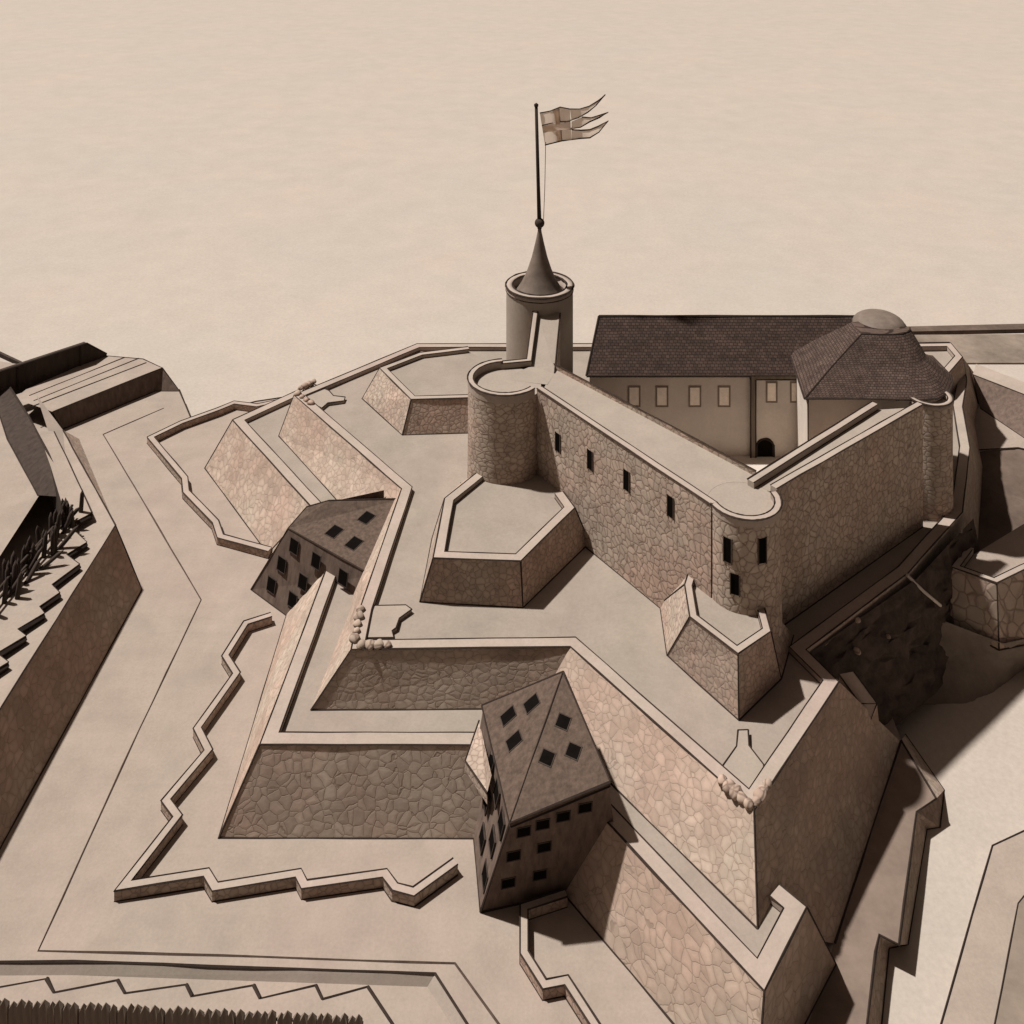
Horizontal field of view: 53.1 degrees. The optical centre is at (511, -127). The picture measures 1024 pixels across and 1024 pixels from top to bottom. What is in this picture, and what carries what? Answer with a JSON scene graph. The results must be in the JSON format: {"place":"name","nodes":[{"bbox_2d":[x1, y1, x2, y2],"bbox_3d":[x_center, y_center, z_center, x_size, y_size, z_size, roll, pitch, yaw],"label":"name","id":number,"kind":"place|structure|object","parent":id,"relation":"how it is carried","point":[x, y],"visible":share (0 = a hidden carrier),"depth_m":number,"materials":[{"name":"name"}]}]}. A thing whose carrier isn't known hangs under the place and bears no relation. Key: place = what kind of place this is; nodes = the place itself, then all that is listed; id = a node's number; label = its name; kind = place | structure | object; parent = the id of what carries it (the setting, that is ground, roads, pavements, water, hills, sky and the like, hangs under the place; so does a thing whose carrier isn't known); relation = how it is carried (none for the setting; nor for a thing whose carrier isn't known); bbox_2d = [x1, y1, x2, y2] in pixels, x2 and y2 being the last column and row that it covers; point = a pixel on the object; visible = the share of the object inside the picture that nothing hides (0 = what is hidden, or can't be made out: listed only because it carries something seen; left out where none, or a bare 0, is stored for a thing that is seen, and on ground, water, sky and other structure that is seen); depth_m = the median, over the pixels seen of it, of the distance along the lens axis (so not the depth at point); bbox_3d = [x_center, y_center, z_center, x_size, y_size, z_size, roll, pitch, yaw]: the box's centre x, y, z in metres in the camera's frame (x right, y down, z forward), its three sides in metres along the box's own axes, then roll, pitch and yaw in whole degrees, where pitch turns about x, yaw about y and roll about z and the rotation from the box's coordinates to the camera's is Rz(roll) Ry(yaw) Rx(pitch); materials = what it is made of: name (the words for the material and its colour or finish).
{"place":"outdoors","nodes":[
{"label":"outdoors","id":0,"kind":"place"},
{"bbox_2d":[0,361,944,1023],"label":"ground","id":1,"kind":"structure","parent":0,"point":[88,825],"depth_m":124.87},
{"bbox_2d":[0,387,142,848],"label":"outwork","id":2,"kind":"object","parent":1,"relation":"on","point":[63,617],"visible":0.99,"depth_m":157.53,"materials":[{"name":"beige stone"}]},
{"bbox_2d":[0,489,83,603],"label":"stake palisade","id":3,"kind":"object","parent":2,"relation":"on","point":[14,571],"visible":0.99,"depth_m":161.26,"materials":[{"name":"black wood"}]},
{"bbox_2d":[0,342,179,429],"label":"outwork wing","id":4,"kind":"structure","parent":1,"relation":"on","point":[72,385],"depth_m":233.41,"materials":[{"name":"beige stone"}]},
{"bbox_2d":[0,998,363,1023],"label":"palisade fence","id":5,"kind":"object","parent":1,"relation":"on","point":[37,1012],"visible":1,"depth_m":106.19,"materials":[{"name":"brown wood"}]},
{"bbox_2d":[0,977,393,1023],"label":"firing step","id":6,"kind":"object","parent":1,"relation":"on","point":[365,1004],"visible":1,"depth_m":109.63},
{"bbox_2d":[147,400,273,558],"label":"breastwork","id":7,"kind":"object","parent":1,"relation":"on","point":[204,513],"visible":0.91,"depth_m":202.57,"materials":[{"name":"beige stone"}]},
{"bbox_2d":[113,612,457,907],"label":"breastwork","id":8,"kind":"object","parent":1,"relation":"on","point":[134,883],"visible":1,"depth_m":121.11,"materials":[{"name":"beige stone"}]},
{"bbox_2d":[250,490,395,615],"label":"guard house","id":9,"kind":"structure","parent":1,"relation":"on","point":[337,538],"depth_m":167.38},
{"bbox_2d":[266,575,276,594],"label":"window","id":10,"kind":"structure","parent":9,"relation":"in","point":[271,582],"depth_m":168.87,"materials":[{"name":"black glass"}]},
{"bbox_2d":[276,555,286,574],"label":"window","id":11,"kind":"structure","parent":9,"relation":"in","point":[281,562],"depth_m":168.25,"materials":[{"name":"black glass"}]},
{"bbox_2d":[287,590,297,607],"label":"window","id":12,"kind":"structure","parent":9,"relation":"in","point":[292,597],"depth_m":165.40,"materials":[{"name":"black glass"}]},
{"bbox_2d":[289,536,298,555],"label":"window","id":13,"kind":"structure","parent":9,"relation":"in","point":[294,544],"depth_m":167.31,"materials":[{"name":"black glass"}]},
{"bbox_2d":[297,572,307,592],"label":"window","id":14,"kind":"structure","parent":9,"relation":"in","point":[303,579],"depth_m":164.67,"materials":[{"name":"black glass"}]},
{"bbox_2d":[310,551,321,570],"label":"window","id":15,"kind":"structure","parent":9,"relation":"in","point":[316,558],"depth_m":163.79,"materials":[{"name":"black glass"}]},
{"bbox_2d":[324,524,343,538],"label":"window","id":16,"kind":"structure","parent":9,"relation":"in","point":[335,530],"depth_m":167.27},
{"bbox_2d":[337,567,348,588],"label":"window","id":17,"kind":"structure","parent":9,"relation":"in","point":[343,575],"depth_m":159.68,"materials":[{"name":"black glass"}]},
{"bbox_2d":[344,536,363,550],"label":"window","id":18,"kind":"structure","parent":9,"relation":"in","point":[354,542],"depth_m":164.39,"materials":[{"name":"black glass"}]},
{"bbox_2d":[357,511,375,524],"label":"window","id":19,"kind":"structure","parent":9,"relation":"in","point":[367,516],"depth_m":169.82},
{"bbox_2d":[204,391,836,1023],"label":"rampart","id":20,"kind":"object","parent":1,"relation":"on","point":[678,933],"visible":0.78,"depth_m":128.25,"materials":[{"name":"stone masonry"}]},
{"bbox_2d":[464,671,612,913],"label":"guard house","id":21,"kind":"structure","parent":1,"relation":"on","point":[536,770],"depth_m":120.04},
{"bbox_2d":[478,822,485,855],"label":"window","id":22,"kind":"structure","parent":21,"relation":"in","point":[482,837],"depth_m":123.67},
{"bbox_2d":[481,858,488,893],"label":"window","id":23,"kind":"structure","parent":21,"relation":"in","point":[484,875],"depth_m":119.77,"materials":[{"name":"black glass"}]},
{"bbox_2d":[483,787,489,815],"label":"window","id":24,"kind":"structure","parent":21,"relation":"in","point":[485,805],"depth_m":124.53,"materials":[{"name":"black glass"}]},
{"bbox_2d":[488,751,494,776],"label":"window","id":25,"kind":"structure","parent":21,"relation":"in","point":[491,761],"depth_m":125.61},
{"bbox_2d":[488,824,495,858],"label":"window","id":26,"kind":"structure","parent":21,"relation":"in","point":[492,839],"depth_m":120.18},
{"bbox_2d":[493,778,500,809],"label":"window","id":27,"kind":"structure","parent":21,"relation":"in","point":[496,791],"depth_m":122.02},
{"bbox_2d":[497,806,504,841],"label":"window","id":28,"kind":"structure","parent":21,"relation":"in","point":[501,820],"depth_m":118.81,"materials":[{"name":"black glass"}]},
{"bbox_2d":[499,705,516,727],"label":"window","id":29,"kind":"structure","parent":21,"relation":"in","point":[510,713],"depth_m":128.72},
{"bbox_2d":[501,876,515,889],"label":"window","id":30,"kind":"structure","parent":21,"relation":"in","point":[506,883],"depth_m":118.32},
{"bbox_2d":[506,849,520,862],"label":"window","id":31,"kind":"structure","parent":21,"relation":"in","point":[511,856],"depth_m":117.74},
{"bbox_2d":[505,729,522,752],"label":"window","id":32,"kind":"structure","parent":21,"relation":"in","point":[515,739],"depth_m":125.25,"materials":[{"name":"black glass"}]},
{"bbox_2d":[516,825,530,838],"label":"window","id":33,"kind":"structure","parent":21,"relation":"in","point":[525,831],"depth_m":117.40,"materials":[{"name":"black glass"}]},
{"bbox_2d":[523,692,540,714],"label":"window","id":34,"kind":"structure","parent":21,"relation":"in","point":[533,701],"depth_m":128.53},
{"bbox_2d":[532,868,546,881],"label":"window","id":35,"kind":"structure","parent":21,"relation":"in","point":[541,874],"depth_m":119.07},
{"bbox_2d":[535,818,549,830],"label":"window","id":36,"kind":"structure","parent":21,"relation":"in","point":[543,824],"depth_m":117.80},
{"bbox_2d":[537,840,551,853],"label":"window","id":37,"kind":"structure","parent":21,"relation":"in","point":[543,847],"depth_m":118.45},
{"bbox_2d":[538,747,555,767],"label":"window","id":38,"kind":"structure","parent":21,"relation":"in","point":[547,757],"depth_m":121.75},
{"bbox_2d":[554,712,571,730],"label":"window","id":39,"kind":"structure","parent":21,"relation":"in","point":[563,721],"depth_m":124.94,"materials":[{"name":"black glass"}]},
{"bbox_2d":[556,810,570,822],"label":"window","id":40,"kind":"structure","parent":21,"relation":"in","point":[563,816],"depth_m":118.21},
{"bbox_2d":[564,741,581,760],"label":"window","id":41,"kind":"structure","parent":21,"relation":"in","point":[573,750],"depth_m":121.84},
{"bbox_2d":[578,801,592,813],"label":"window","id":42,"kind":"structure","parent":21,"relation":"in","point":[586,807],"depth_m":118.64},
{"bbox_2d":[519,889,600,1023],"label":"breastwork","id":43,"kind":"object","parent":1,"relation":"on","point":[556,987],"visible":1,"depth_m":110.99,"materials":[{"name":"beige stone"}]},
{"bbox_2d":[278,342,982,943],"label":"rampart","id":44,"kind":"object","parent":1,"relation":"on","point":[784,780],"visible":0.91,"depth_m":137.70,"materials":[{"name":"stone masonry"}]},
{"bbox_2d":[361,346,486,434],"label":"ravelin","id":45,"kind":"object","parent":44,"relation":"on","point":[423,393],"visible":0.93,"depth_m":200.24,"materials":[{"name":"stone masonry"},{"name":"earth"}]},
{"bbox_2d":[419,473,584,607],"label":"ravelin","id":46,"kind":"object","parent":44,"relation":"on","point":[520,545],"visible":0.91,"depth_m":154.37,"materials":[{"name":"stone masonry"},{"name":"earth"}]},
{"bbox_2d":[467,358,541,484],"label":"round tower","id":47,"kind":"structure","parent":44,"relation":"on","point":[502,431],"depth_m":168.92,"materials":[{"name":"beige stone"}]},
{"bbox_2d":[501,311,560,383],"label":"ramp wall","id":48,"kind":"structure","parent":44,"relation":"on","point":[536,364],"depth_m":182.22,"materials":[{"name":"beige stone"}]},
{"bbox_2d":[536,363,756,607],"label":"keep wall","id":49,"kind":"structure","parent":44,"relation":"on","point":[636,485],"depth_m":154.46,"materials":[{"name":"beige stone"}]},
{"bbox_2d":[660,574,793,720],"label":"bastion","id":50,"kind":"object","parent":44,"relation":"on","point":[732,663],"visible":0.85,"depth_m":133.31,"materials":[{"name":"beige stone"}]},
{"bbox_2d":[709,482,782,638],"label":"round tower","id":51,"kind":"structure","parent":44,"relation":"on","point":[746,549],"depth_m":137.22,"materials":[{"name":"beige stone"}]},
{"bbox_2d":[747,401,923,624],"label":"keep wall","id":52,"kind":"structure","parent":44,"relation":"on","point":[849,488],"depth_m":153.91,"materials":[{"name":"beige stone"}]},
{"bbox_2d":[909,390,953,520],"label":"round tower","id":53,"kind":"structure","parent":44,"relation":"on","point":[937,460],"depth_m":167.52,"materials":[{"name":"beige stone"}]},
{"bbox_2d":[919,342,965,393],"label":"corner bastion","id":54,"kind":"object","parent":44,"relation":"on","point":[948,356],"visible":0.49,"depth_m":215.00,"materials":[{"name":"beige stone"}]},
{"bbox_2d":[0,0,1023,1023],"bbox_3d":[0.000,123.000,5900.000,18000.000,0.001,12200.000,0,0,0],"label":"water","id":55,"kind":"structure","parent":0,"point":[207,204],"depth_m":406.25,"materials":[{"name":"beige liquid"}]},
{"bbox_2d":[0,351,21,363],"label":"jetty","id":56,"kind":"object","parent":55,"relation":"in","point":[4,356],"visible":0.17,"depth_m":258.10,"materials":[{"name":"wood"}]},
{"bbox_2d":[940,830,1023,1023],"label":"quay","id":57,"kind":"structure","parent":55,"relation":"in","point":[987,985],"depth_m":115.69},
{"bbox_2d":[505,229,574,386],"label":"flag tower","id":58,"kind":"structure","parent":0,"point":[540,286],"depth_m":193.12,"materials":[{"name":"stone masonry"},{"name":"paving"},{"name":"roof slate"}]},
{"bbox_2d":[534,103,545,228],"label":"flagpole","id":59,"kind":"object","parent":58,"relation":"on","point":[539,222],"visible":1,"depth_m":196.32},
{"bbox_2d":[540,94,607,144],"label":"flag","id":60,"kind":"object","parent":59,"relation":"attached to","point":[558,125],"visible":1,"depth_m":196.24,"materials":[{"name":"fabric"}]},
{"bbox_2d":[729,455,779,471],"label":"courtyard","id":61,"kind":"structure","parent":0,"point":[758,463],"depth_m":181.41,"materials":[{"name":"paint"}]},
{"bbox_2d":[585,315,853,454],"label":"hall","id":62,"kind":"structure","parent":61,"relation":"on","point":[690,374],"depth_m":184.38,"materials":[{"name":"tile"}]},
{"bbox_2d":[628,386,640,406],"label":"window","id":63,"kind":"structure","parent":62,"relation":"in","point":[634,392],"depth_m":182.95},
{"bbox_2d":[656,386,667,406],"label":"window","id":64,"kind":"structure","parent":62,"relation":"in","point":[661,391],"depth_m":182.95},
{"bbox_2d":[689,386,700,406],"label":"window","id":65,"kind":"structure","parent":62,"relation":"in","point":[694,391],"depth_m":182.95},
{"bbox_2d":[718,386,730,406],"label":"window","id":66,"kind":"structure","parent":62,"relation":"in","point":[724,392],"depth_m":182.95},
{"bbox_2d":[750,375,796,457],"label":"gate building","id":67,"kind":"structure","parent":61,"relation":"on","point":[772,415],"depth_m":182.60,"materials":[{"name":"paint"}]},
{"bbox_2d":[757,438,774,456],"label":"doorway","id":68,"kind":"structure","parent":67,"relation":"in","point":[765,446],"depth_m":182.54,"materials":[{"name":"black"}]},
{"bbox_2d":[766,381,777,402],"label":"window","id":69,"kind":"structure","parent":67,"relation":"in","point":[771,386],"depth_m":182.54,"materials":[{"name":"beige glass"}]},
{"bbox_2d":[790,381,795,402],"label":"window","id":70,"kind":"structure","parent":67,"relation":"in","point":[792,383],"depth_m":182.54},
{"bbox_2d":[790,309,953,446],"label":"domed tower","id":71,"kind":"structure","parent":61,"relation":"on","point":[881,358],"depth_m":174.99,"materials":[{"name":"tile"}]},
{"bbox_2d":[809,743,934,1023],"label":"berm","id":72,"kind":"structure","parent":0,"point":[874,908],"depth_m":119.64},
{"bbox_2d":[811,519,979,725],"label":"rocky slope","id":73,"kind":"structure","parent":0,"point":[900,673],"depth_m":149.15,"materials":[{"name":"brown stone"}]},
{"bbox_2d":[853,647,860,654],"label":"boulder","id":74,"kind":"object","parent":73,"relation":"on","point":[856,650],"visible":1,"depth_m":142.61,"materials":[{"name":"brown stone"}]},
{"bbox_2d":[906,574,941,606],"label":"beam","id":75,"kind":"structure","parent":73,"relation":"on","point":[909,577],"depth_m":153.53,"materials":[{"name":"paint"}]},
{"bbox_2d":[907,324,1023,334],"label":"land","id":76,"kind":"structure","parent":0,"point":[969,329],"depth_m":274.01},
{"bbox_2d":[915,334,1023,363],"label":"mudflat","id":77,"kind":"structure","parent":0,"point":[990,348],"depth_m":265.40,"materials":[{"name":"beige soil"}]},
{"bbox_2d":[922,622,1023,704],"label":"shore","id":78,"kind":"structure","parent":0,"point":[977,666],"depth_m":155.32,"materials":[{"name":"brown soil"}]},
{"bbox_2d":[950,524,1023,650],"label":"island bastion","id":79,"kind":"object","parent":78,"relation":"on","point":[987,599],"visible":0.94,"depth_m":158.09,"materials":[{"name":"stone masonry"}]},
{"bbox_2d":[978,449,1023,549],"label":"moat bank","id":80,"kind":"structure","parent":0,"point":[1002,503],"depth_m":194.48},
{"bbox_2d":[973,364,1023,451],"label":"wall","id":81,"kind":"structure","parent":80,"relation":"on","point":[999,421],"depth_m":220.10,"materials":[{"name":"beige stone"}]}
]}

